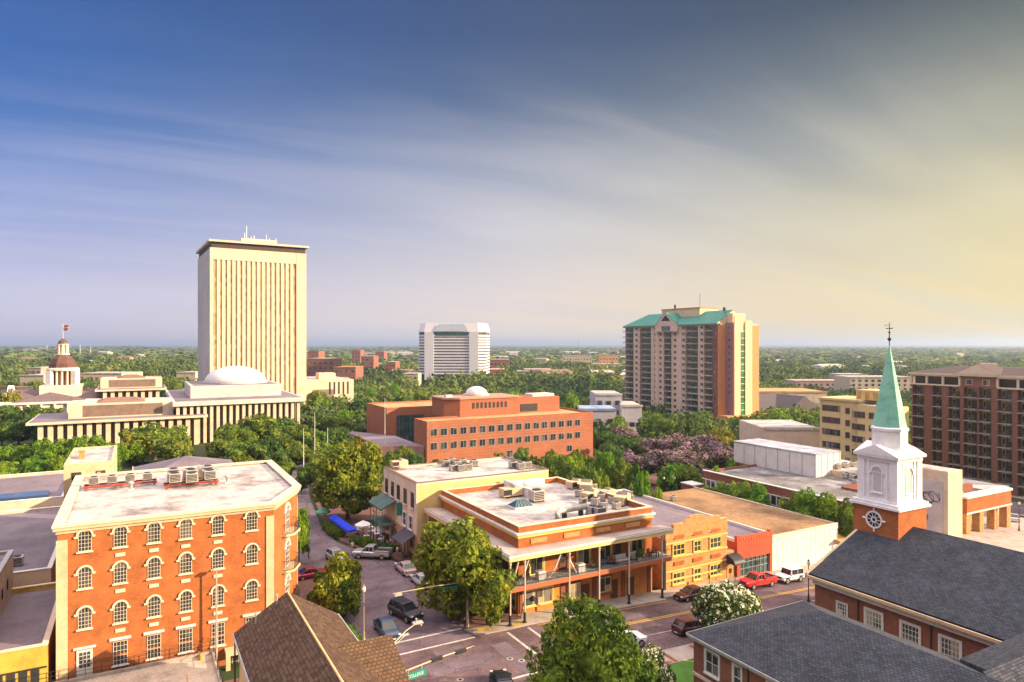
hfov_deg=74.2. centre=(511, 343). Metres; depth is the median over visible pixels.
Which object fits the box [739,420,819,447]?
flat roofed hall
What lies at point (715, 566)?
window
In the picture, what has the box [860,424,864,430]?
window
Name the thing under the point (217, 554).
window
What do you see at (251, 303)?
capitol tower
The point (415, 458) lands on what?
park tree
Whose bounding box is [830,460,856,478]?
terrace block
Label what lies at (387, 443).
city hall annex
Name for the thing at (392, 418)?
city hall wing
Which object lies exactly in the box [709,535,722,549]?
window
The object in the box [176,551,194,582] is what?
window
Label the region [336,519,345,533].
cafe umbrella
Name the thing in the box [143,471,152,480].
air conditioner
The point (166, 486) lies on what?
condenser rack
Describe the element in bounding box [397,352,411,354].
house
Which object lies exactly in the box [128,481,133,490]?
roof vent
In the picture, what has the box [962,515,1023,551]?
corner plaza
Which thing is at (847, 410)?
window
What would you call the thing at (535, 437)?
window
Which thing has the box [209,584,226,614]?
window
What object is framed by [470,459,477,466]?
air conditioner
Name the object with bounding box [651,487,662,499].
park tree
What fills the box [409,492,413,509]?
window
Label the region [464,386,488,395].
white dome
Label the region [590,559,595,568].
balcony chair
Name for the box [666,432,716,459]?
crape myrtle
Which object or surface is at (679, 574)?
window
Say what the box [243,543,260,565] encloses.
window
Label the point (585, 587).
door
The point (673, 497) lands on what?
air conditioner
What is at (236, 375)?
assembly dome
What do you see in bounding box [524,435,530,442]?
window
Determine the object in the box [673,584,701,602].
parked car
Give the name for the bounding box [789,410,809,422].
park tree
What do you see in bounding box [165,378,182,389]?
woodland tree
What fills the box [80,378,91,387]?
woodland tree
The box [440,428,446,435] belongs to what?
window
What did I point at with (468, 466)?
air conditioner
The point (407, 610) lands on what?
suv
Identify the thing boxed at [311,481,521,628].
terrace pavement
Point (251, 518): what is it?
window
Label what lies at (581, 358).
block
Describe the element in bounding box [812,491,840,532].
street tree
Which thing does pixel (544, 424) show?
window
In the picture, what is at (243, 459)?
park tree
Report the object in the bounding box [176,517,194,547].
window
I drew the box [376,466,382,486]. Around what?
park tree
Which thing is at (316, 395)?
woodland tree
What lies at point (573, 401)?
park tree
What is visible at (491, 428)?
window
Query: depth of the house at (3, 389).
333.28 m
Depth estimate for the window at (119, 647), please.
61.40 m
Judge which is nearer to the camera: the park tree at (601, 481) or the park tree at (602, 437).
the park tree at (601, 481)
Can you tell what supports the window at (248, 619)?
in the brick hotel
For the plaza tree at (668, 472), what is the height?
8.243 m
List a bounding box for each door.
[73,644,95,676]
[559,553,565,570]
[582,583,588,599]
[610,579,617,598]
[615,543,620,554]
[627,576,633,595]
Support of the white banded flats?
on the ground at (200, 451)
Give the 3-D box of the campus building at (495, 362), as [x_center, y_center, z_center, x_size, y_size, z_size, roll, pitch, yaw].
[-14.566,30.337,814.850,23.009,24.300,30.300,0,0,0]
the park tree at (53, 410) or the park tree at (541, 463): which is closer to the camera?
the park tree at (541, 463)
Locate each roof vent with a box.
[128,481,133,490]
[224,474,230,483]
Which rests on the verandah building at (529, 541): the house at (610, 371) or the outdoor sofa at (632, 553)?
the outdoor sofa at (632, 553)
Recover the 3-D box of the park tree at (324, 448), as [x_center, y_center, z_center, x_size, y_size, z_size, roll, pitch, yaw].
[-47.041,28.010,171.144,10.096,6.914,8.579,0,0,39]
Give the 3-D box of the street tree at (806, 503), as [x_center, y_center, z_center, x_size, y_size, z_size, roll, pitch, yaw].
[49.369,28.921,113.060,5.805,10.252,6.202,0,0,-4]
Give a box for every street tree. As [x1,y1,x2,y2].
[298,507,310,560]
[310,551,362,617]
[334,578,361,622]
[340,435,381,461]
[411,514,515,626]
[523,592,658,681]
[706,480,731,495]
[727,480,750,498]
[745,481,771,505]
[778,490,797,511]
[792,486,819,517]
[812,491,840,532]
[833,497,852,537]
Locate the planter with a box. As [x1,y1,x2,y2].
[362,534,371,547]
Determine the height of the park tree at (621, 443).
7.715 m
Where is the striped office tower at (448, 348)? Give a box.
[418,323,489,379]
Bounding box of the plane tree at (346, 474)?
[311,441,386,519]
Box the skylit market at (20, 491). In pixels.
[0,470,63,510]
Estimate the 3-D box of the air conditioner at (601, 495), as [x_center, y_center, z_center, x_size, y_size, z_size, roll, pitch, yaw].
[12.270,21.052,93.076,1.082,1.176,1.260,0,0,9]
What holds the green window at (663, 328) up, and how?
in the green roofed tower at (691, 359)
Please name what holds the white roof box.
on the long brick store at (777, 484)
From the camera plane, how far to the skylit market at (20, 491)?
112.50 m
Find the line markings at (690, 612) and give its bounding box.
[538,586,814,625]
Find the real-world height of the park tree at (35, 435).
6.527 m
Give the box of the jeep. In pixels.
[774,565,804,583]
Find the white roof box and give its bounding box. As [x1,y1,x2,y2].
[733,438,841,477]
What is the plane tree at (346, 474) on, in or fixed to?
on the ground at (200, 451)
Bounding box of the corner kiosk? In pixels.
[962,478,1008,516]
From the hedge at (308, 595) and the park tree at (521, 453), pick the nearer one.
the hedge at (308, 595)
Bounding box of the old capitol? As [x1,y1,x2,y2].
[0,325,102,412]
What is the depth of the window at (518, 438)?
193.65 m
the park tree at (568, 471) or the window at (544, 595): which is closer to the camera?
the window at (544, 595)
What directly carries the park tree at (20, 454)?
on the ground at (200, 451)
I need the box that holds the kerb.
[465,572,804,651]
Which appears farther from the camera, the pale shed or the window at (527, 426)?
the pale shed
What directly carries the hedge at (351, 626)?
on the hotel side pavement at (305, 586)
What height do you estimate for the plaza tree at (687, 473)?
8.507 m
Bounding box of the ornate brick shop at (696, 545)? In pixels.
[597,488,727,589]
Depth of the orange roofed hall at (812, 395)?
360.00 m
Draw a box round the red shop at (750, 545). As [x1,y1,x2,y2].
[616,489,771,577]
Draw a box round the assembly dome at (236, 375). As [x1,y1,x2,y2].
[203,366,267,383]
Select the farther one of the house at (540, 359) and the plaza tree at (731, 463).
the house at (540, 359)
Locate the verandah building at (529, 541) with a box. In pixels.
[424,476,673,626]
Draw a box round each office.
[19,374,44,385]
[80,372,142,382]
[577,405,616,427]
[590,390,622,415]
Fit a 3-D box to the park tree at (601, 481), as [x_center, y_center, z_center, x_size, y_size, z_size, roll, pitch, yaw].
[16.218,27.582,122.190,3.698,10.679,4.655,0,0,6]
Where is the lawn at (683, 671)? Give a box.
[670,659,693,681]
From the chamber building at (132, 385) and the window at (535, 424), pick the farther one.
the chamber building at (132, 385)
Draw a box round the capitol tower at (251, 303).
[196,226,308,404]
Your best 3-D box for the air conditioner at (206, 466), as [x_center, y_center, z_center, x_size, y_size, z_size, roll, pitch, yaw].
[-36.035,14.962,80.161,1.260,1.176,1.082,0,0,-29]
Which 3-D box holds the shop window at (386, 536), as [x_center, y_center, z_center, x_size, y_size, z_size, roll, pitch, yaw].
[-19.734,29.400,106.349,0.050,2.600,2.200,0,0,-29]
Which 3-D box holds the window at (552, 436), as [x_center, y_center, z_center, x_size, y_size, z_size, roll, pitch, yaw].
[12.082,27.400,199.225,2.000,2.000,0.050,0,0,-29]
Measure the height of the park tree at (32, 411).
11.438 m
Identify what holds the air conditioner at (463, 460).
on the white roofed shop at (415, 489)
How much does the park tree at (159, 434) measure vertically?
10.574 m
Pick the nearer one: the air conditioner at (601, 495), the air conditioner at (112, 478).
the air conditioner at (112, 478)
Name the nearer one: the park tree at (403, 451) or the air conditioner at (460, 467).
the air conditioner at (460, 467)
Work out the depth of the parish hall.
52.27 m
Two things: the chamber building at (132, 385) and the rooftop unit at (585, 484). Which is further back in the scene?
the chamber building at (132, 385)
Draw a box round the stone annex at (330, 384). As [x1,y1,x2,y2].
[306,372,353,401]
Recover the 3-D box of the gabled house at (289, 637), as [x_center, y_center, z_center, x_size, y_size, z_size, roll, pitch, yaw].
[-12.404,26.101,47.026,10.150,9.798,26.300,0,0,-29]
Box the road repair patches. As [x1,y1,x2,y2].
[424,580,813,677]
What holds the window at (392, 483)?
in the white roofed shop at (415, 489)
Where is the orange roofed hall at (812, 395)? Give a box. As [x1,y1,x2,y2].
[759,388,827,403]
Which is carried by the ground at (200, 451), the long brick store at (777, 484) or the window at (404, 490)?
the long brick store at (777, 484)
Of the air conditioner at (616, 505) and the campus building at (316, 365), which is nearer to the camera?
the air conditioner at (616, 505)
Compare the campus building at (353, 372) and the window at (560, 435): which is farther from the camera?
the campus building at (353, 372)
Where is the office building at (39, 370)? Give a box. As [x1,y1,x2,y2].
[26,366,48,373]
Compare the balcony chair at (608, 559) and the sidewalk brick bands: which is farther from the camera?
the balcony chair at (608, 559)
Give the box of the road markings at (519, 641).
[395,600,814,678]
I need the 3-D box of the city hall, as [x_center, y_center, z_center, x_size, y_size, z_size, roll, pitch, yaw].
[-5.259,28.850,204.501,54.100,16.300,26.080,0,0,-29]
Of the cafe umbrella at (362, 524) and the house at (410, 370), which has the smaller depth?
the cafe umbrella at (362, 524)
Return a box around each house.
[0,386,33,392]
[20,357,44,359]
[116,356,133,360]
[176,371,197,380]
[232,590,409,681]
[389,369,414,372]
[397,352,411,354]
[534,358,548,361]
[535,369,572,374]
[588,370,613,373]
[811,364,843,369]
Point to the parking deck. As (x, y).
(189, 668)
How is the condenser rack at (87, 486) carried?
on the brick hotel
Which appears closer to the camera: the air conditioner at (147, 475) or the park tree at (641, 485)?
the air conditioner at (147, 475)
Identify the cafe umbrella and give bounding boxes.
[315,507,330,523]
[329,514,337,520]
[332,517,341,526]
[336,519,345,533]
[340,522,349,537]
[344,525,356,536]
[355,520,369,534]
[372,525,386,540]
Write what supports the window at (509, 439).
in the city hall
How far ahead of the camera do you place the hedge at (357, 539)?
102.59 m
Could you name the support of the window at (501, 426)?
in the city hall
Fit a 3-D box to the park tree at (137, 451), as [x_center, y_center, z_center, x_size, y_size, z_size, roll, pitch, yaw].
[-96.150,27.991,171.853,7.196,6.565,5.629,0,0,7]
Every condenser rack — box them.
[83,478,156,490]
[163,479,218,489]
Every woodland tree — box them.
[6,382,20,386]
[25,379,44,388]
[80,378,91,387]
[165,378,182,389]
[274,416,299,430]
[306,390,326,405]
[347,398,366,411]
[363,386,378,397]
[379,389,392,400]
[389,383,400,394]
[393,393,412,401]
[413,390,428,400]
[505,388,519,394]
[534,388,544,392]
[552,389,562,395]
[559,389,578,401]
[610,415,629,430]
[662,412,678,418]
[685,412,709,436]
[728,415,757,436]
[808,410,819,416]
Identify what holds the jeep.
on the college street road at (664, 640)
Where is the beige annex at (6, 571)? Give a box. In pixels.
[0,549,13,616]
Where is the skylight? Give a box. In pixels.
[506,499,534,509]
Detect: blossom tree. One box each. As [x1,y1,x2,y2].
[637,643,676,681]
[690,579,764,627]
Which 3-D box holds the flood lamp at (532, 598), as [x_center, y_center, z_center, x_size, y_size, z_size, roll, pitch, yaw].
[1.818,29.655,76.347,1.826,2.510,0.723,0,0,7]
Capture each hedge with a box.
[307,591,311,601]
[321,521,345,539]
[346,622,361,640]
[348,535,396,552]
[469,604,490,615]
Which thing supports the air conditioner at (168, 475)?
on the condenser rack at (166, 486)
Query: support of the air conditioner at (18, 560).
on the purple roofed market at (30, 535)
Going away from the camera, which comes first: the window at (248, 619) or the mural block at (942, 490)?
the window at (248, 619)
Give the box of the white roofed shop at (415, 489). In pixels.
[368,456,548,561]
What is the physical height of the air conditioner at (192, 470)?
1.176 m
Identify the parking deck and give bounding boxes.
[0,640,223,681]
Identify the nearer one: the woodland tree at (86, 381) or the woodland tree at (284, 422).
the woodland tree at (284, 422)
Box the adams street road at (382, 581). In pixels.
[264,457,472,653]
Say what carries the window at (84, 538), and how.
in the brick hotel
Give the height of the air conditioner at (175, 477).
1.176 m
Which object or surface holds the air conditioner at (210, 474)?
on the condenser rack at (166, 486)
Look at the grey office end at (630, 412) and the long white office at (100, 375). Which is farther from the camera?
the long white office at (100, 375)
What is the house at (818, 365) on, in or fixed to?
on the ground at (200, 451)
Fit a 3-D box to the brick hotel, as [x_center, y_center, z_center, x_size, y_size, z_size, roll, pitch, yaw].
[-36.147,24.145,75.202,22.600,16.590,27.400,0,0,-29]
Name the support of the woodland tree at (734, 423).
on the ground at (200, 451)
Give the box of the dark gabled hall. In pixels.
[759,393,819,411]
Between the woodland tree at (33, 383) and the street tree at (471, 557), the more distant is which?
the woodland tree at (33, 383)
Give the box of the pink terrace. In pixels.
[784,379,833,390]
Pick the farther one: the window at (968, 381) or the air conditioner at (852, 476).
the window at (968, 381)
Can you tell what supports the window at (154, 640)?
in the brick hotel
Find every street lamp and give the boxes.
[362,585,365,639]
[372,509,374,540]
[807,558,809,601]
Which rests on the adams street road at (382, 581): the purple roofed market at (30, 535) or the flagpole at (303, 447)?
the flagpole at (303, 447)
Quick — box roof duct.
[555,503,587,519]
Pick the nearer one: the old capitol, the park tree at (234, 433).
the park tree at (234, 433)
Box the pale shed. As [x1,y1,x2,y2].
[402,373,420,385]
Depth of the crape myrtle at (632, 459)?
165.16 m
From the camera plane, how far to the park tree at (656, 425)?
246.18 m
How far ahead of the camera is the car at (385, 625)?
71.84 m
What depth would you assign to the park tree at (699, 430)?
237.84 m
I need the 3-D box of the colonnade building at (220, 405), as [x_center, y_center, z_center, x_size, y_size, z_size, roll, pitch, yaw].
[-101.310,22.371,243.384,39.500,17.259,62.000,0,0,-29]
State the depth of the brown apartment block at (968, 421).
176.47 m
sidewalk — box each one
[468,525,1023,631]
[660,644,693,664]
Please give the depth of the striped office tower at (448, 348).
600.10 m
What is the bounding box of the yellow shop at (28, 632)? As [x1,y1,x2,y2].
[0,582,55,681]
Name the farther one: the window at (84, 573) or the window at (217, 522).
the window at (217, 522)
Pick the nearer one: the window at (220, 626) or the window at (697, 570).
the window at (220, 626)
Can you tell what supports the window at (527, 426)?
in the city hall
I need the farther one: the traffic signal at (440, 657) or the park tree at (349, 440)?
the park tree at (349, 440)
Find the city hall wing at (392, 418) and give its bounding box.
[367,400,442,441]
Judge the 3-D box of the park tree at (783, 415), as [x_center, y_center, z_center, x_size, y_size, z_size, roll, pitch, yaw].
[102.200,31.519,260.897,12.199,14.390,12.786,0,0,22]
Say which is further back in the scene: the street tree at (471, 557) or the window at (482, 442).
the window at (482, 442)
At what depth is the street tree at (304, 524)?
96.31 m
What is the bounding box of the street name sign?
[408,666,425,679]
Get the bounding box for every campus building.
[307,358,341,376]
[308,351,324,357]
[333,366,363,379]
[352,350,363,362]
[361,356,378,368]
[375,351,386,360]
[386,361,399,371]
[489,368,504,375]
[490,359,508,368]
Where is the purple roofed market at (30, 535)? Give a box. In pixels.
[0,506,60,586]
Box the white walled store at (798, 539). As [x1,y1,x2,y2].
[650,487,837,570]
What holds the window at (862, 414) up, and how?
in the yellow office block at (846, 422)
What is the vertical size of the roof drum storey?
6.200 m
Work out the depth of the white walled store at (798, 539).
106.29 m
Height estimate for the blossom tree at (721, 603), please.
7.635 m
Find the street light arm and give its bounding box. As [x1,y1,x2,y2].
[395,618,422,644]
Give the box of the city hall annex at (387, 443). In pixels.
[349,431,423,462]
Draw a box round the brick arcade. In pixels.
[962,483,1012,533]
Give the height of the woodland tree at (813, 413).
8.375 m
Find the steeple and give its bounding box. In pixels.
[849,322,930,539]
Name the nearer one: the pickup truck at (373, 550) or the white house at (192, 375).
the pickup truck at (373, 550)
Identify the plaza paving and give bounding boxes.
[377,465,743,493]
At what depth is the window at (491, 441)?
189.35 m
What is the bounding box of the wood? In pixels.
[0,346,1023,447]
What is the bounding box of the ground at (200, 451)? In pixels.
[0,345,1023,681]
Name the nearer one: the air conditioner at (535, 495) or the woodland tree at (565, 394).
the air conditioner at (535, 495)
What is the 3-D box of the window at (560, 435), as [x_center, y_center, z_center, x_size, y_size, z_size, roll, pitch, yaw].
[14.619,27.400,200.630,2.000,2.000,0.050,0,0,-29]
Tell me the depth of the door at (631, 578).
85.16 m
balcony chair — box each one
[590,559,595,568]
[607,555,612,564]
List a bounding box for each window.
[72,472,80,479]
[74,528,95,553]
[74,565,95,590]
[74,605,95,631]
[109,635,130,667]
[110,524,130,556]
[110,560,130,592]
[110,600,130,632]
[144,521,163,552]
[144,556,163,587]
[144,594,163,626]
[144,629,163,660]
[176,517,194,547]
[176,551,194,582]
[176,589,194,620]
[176,623,195,654]
[208,617,227,647]
[209,514,226,543]
[209,547,226,577]
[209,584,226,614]
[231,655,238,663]
[243,510,260,532]
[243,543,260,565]
[243,579,260,602]
[243,611,260,622]
[284,502,290,530]
[284,538,290,566]
[284,573,290,592]
[384,478,387,493]
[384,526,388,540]
[390,481,393,497]
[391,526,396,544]
[396,484,399,501]
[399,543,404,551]
[402,488,406,505]
[402,510,405,526]
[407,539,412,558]
[408,514,412,531]
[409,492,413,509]
[430,429,436,435]
[430,442,436,449]
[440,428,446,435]
[440,442,446,449]
[450,427,456,434]
[450,441,456,448]
[460,427,466,433]
[460,440,466,447]
[470,426,475,433]
[470,439,475,446]
[479,425,485,432]
[479,439,485,445]
[488,425,494,431]
[488,438,494,445]
[498,424,503,431]
[498,437,503,444]
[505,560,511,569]
[507,424,512,430]
[507,437,512,443]
[507,450,512,456]
[507,592,515,609]
[516,423,521,429]
[516,436,521,442]
[523,585,553,608]
[524,422,530,429]
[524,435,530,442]
[529,556,544,575]
[533,422,538,428]
[533,435,538,441]
[542,421,547,428]
[542,434,547,440]
[550,421,555,427]
[550,433,555,440]
[558,420,563,426]
[558,433,563,439]
[567,420,571,426]
[567,432,571,438]
[567,445,571,451]
[567,581,581,601]
[575,419,579,425]
[575,432,579,438]
[576,548,590,564]
[600,544,611,561]
[600,574,612,595]
[630,539,643,551]
[661,326,669,330]
[672,542,685,557]
[672,570,685,585]
[693,539,702,553]
[693,566,702,580]
[703,647,719,681]
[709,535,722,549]
[709,562,722,577]
[731,662,742,681]
[836,600,847,616]
[845,408,849,413]
[845,420,849,425]
[845,432,849,437]
[845,445,849,451]
[860,412,864,417]
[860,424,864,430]
[862,508,885,531]
[864,606,883,630]
[869,412,873,418]
[899,619,920,644]
[938,633,961,659]
[966,379,972,384]
[983,380,988,385]
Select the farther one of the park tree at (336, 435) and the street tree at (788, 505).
the park tree at (336, 435)
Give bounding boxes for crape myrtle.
[610,425,641,440]
[622,449,653,475]
[628,435,681,455]
[638,446,709,476]
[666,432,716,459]
[687,438,737,464]
[704,445,742,468]
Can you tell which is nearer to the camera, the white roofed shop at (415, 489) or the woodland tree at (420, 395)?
the white roofed shop at (415, 489)
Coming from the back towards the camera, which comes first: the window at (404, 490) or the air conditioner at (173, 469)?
the window at (404, 490)
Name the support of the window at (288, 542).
in the brick hotel
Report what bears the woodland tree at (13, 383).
on the ground at (200, 451)
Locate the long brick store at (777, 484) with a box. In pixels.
[680,464,856,507]
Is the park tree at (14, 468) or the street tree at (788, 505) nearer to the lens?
the street tree at (788, 505)
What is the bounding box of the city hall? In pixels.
[414,407,592,462]
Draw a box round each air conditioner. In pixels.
[13,554,23,566]
[88,476,99,485]
[107,474,117,483]
[125,473,134,482]
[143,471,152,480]
[167,467,179,471]
[167,471,178,482]
[169,472,181,483]
[185,472,197,483]
[186,468,197,472]
[201,465,213,473]
[202,468,212,479]
[204,469,216,480]
[441,459,449,466]
[447,457,455,463]
[449,464,456,471]
[457,464,464,471]
[458,458,466,463]
[464,463,472,470]
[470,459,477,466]
[508,461,516,468]
[516,461,524,469]
[522,461,531,468]
[528,488,544,502]
[535,569,545,579]
[575,488,583,496]
[575,562,584,572]
[579,496,586,503]
[586,504,595,514]
[591,496,599,504]
[594,505,605,513]
[597,492,604,499]
[599,500,606,510]
[608,496,613,502]
[611,501,620,509]
[670,495,676,500]
[835,463,840,469]
[841,462,849,467]
[842,472,849,478]
[849,474,856,479]
[850,461,856,466]
[851,478,856,483]
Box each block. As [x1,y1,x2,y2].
[524,368,549,371]
[562,355,591,364]
[591,363,621,367]
[597,355,617,362]
[818,389,908,461]
[829,373,867,378]
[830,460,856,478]
[908,364,1023,498]
[922,464,961,536]
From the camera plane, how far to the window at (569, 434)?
202.01 m
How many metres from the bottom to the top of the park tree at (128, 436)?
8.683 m
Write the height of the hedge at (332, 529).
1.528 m
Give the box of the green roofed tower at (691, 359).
[623,305,766,419]
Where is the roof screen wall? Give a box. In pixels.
[504,477,544,497]
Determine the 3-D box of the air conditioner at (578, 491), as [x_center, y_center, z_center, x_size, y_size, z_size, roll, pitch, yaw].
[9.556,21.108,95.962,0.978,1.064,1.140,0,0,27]
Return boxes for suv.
[387,596,423,623]
[613,630,646,647]
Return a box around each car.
[298,566,325,580]
[325,547,343,559]
[373,615,400,639]
[394,560,417,576]
[410,572,429,588]
[489,669,512,681]
[671,616,703,636]
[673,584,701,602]
[1011,513,1019,521]
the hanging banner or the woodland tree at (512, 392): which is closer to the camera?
the hanging banner
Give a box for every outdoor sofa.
[612,553,626,563]
[630,551,644,559]
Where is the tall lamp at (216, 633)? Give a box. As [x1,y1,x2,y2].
[212,567,220,657]
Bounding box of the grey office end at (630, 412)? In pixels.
[619,401,642,431]
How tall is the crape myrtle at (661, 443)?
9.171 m
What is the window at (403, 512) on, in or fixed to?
in the white roofed shop at (415, 489)
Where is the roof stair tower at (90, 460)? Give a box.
[64,445,116,498]
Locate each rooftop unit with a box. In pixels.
[183,465,201,478]
[390,458,407,466]
[499,483,523,496]
[565,477,580,488]
[579,479,591,490]
[580,488,598,499]
[599,486,615,494]
[613,491,630,505]
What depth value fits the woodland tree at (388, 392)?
351.99 m
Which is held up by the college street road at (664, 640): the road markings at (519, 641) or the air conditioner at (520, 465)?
the road markings at (519, 641)
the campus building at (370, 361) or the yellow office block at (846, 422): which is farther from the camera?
the campus building at (370, 361)
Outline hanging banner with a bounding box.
[396,502,401,515]
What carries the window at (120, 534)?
in the brick hotel
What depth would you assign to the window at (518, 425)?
193.63 m
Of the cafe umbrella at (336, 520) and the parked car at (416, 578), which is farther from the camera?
the cafe umbrella at (336, 520)
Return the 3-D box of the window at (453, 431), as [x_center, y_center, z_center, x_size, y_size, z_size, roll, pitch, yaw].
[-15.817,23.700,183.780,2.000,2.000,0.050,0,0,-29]
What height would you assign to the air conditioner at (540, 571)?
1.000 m
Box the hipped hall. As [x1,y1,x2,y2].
[132,456,232,470]
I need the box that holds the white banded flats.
[834,375,914,391]
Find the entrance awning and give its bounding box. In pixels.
[726,552,745,565]
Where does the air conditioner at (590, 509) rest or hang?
on the verandah building at (529, 541)
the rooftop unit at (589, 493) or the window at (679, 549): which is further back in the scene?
the rooftop unit at (589, 493)
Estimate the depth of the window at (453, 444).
183.75 m
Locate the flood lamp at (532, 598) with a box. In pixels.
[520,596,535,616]
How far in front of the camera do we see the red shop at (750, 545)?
96.90 m
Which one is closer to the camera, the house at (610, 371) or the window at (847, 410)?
the window at (847, 410)
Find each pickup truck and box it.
[352,544,392,559]
[738,571,776,589]
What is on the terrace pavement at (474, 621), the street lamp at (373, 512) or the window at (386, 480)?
the street lamp at (373, 512)
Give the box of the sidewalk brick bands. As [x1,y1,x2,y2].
[664,645,693,663]
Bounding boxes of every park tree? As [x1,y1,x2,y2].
[0,387,21,401]
[0,404,21,423]
[0,421,14,445]
[0,444,19,463]
[0,461,24,473]
[0,465,13,474]
[6,417,37,445]
[7,405,45,438]
[8,444,32,466]
[18,456,48,472]
[28,437,60,468]
[31,429,37,442]
[45,407,63,412]
[47,454,68,470]
[53,436,88,457]
[81,434,106,446]
[106,441,129,471]
[117,421,192,459]
[118,431,165,463]
[121,442,147,466]
[150,437,194,459]
[205,437,237,457]
[213,423,257,444]
[219,440,259,462]
[223,412,279,443]
[237,456,257,461]
[248,437,284,460]
[257,421,289,440]
[270,449,299,464]
[272,433,307,452]
[276,459,295,475]
[282,422,307,440]
[291,445,322,465]
[295,457,320,479]
[295,471,308,493]
[299,428,328,449]
[306,414,337,431]
[311,440,332,458]
[320,427,349,445]
[323,396,332,406]
[329,417,354,437]
[331,437,358,446]
[335,409,355,421]
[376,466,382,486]
[381,450,400,469]
[393,445,413,459]
[406,452,424,463]
[513,447,533,461]
[532,449,558,468]
[536,456,557,476]
[549,453,584,476]
[557,463,574,479]
[561,393,579,408]
[566,447,593,468]
[574,462,597,482]
[591,450,614,476]
[593,430,620,449]
[593,468,609,488]
[595,437,639,455]
[604,457,631,489]
[605,444,626,465]
[623,463,639,490]
[633,470,650,496]
[636,413,675,439]
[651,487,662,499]
[689,426,712,438]
[708,427,737,450]
[762,407,792,419]
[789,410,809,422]
[806,416,819,426]
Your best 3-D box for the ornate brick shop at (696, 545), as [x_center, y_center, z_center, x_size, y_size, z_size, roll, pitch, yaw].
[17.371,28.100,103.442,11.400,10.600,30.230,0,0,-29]
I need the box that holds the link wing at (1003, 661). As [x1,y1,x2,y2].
[960,633,1023,681]
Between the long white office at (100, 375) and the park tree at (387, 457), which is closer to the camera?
the park tree at (387, 457)
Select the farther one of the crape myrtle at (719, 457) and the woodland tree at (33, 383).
the woodland tree at (33, 383)
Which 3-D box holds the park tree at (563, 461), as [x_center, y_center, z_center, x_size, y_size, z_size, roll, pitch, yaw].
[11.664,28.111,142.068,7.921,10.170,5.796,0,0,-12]
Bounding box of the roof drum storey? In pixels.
[431,392,558,416]
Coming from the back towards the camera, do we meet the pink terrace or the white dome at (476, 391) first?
the pink terrace
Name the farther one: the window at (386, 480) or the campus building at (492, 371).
the campus building at (492, 371)
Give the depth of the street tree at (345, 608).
74.68 m
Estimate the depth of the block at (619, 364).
860.00 m
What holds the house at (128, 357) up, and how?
on the ground at (200, 451)
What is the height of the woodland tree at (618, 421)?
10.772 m
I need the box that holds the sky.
[0,0,1023,344]
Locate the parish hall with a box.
[686,600,1003,681]
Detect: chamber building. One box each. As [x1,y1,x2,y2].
[26,397,207,445]
[95,374,166,397]
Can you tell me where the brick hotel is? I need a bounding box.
[51,460,300,680]
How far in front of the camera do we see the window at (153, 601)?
62.72 m
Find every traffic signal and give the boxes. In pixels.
[392,577,468,626]
[406,646,473,671]
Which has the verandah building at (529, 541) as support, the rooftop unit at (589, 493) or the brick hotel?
the rooftop unit at (589, 493)
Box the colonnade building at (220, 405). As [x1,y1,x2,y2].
[165,380,304,442]
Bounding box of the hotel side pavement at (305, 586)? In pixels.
[224,460,345,681]
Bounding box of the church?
[805,526,1023,659]
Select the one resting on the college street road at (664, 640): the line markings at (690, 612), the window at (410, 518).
the line markings at (690, 612)
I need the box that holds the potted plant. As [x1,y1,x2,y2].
[635,548,643,560]
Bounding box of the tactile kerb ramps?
[477,621,527,630]
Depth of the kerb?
74.47 m
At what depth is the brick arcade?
129.37 m
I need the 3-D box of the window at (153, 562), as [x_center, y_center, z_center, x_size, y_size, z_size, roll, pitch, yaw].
[-33.134,21.101,62.674,1.620,2.920,0.200,0,0,-29]
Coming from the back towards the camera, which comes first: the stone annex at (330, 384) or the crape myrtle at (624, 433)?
the stone annex at (330, 384)
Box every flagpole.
[303,428,303,466]
[314,420,314,453]
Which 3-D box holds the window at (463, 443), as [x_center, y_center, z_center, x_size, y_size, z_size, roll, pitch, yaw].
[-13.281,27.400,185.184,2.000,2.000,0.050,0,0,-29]
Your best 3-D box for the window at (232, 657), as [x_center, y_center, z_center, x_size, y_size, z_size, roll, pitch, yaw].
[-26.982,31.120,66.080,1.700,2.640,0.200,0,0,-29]
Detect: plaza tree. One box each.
[655,463,685,491]
[678,463,702,482]
[702,465,719,482]
[725,459,736,467]
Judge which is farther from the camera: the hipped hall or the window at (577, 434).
the window at (577, 434)
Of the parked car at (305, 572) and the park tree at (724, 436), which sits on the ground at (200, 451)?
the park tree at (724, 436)
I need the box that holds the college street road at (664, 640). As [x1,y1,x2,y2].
[400,576,814,681]
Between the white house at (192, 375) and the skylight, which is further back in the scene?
the white house at (192, 375)

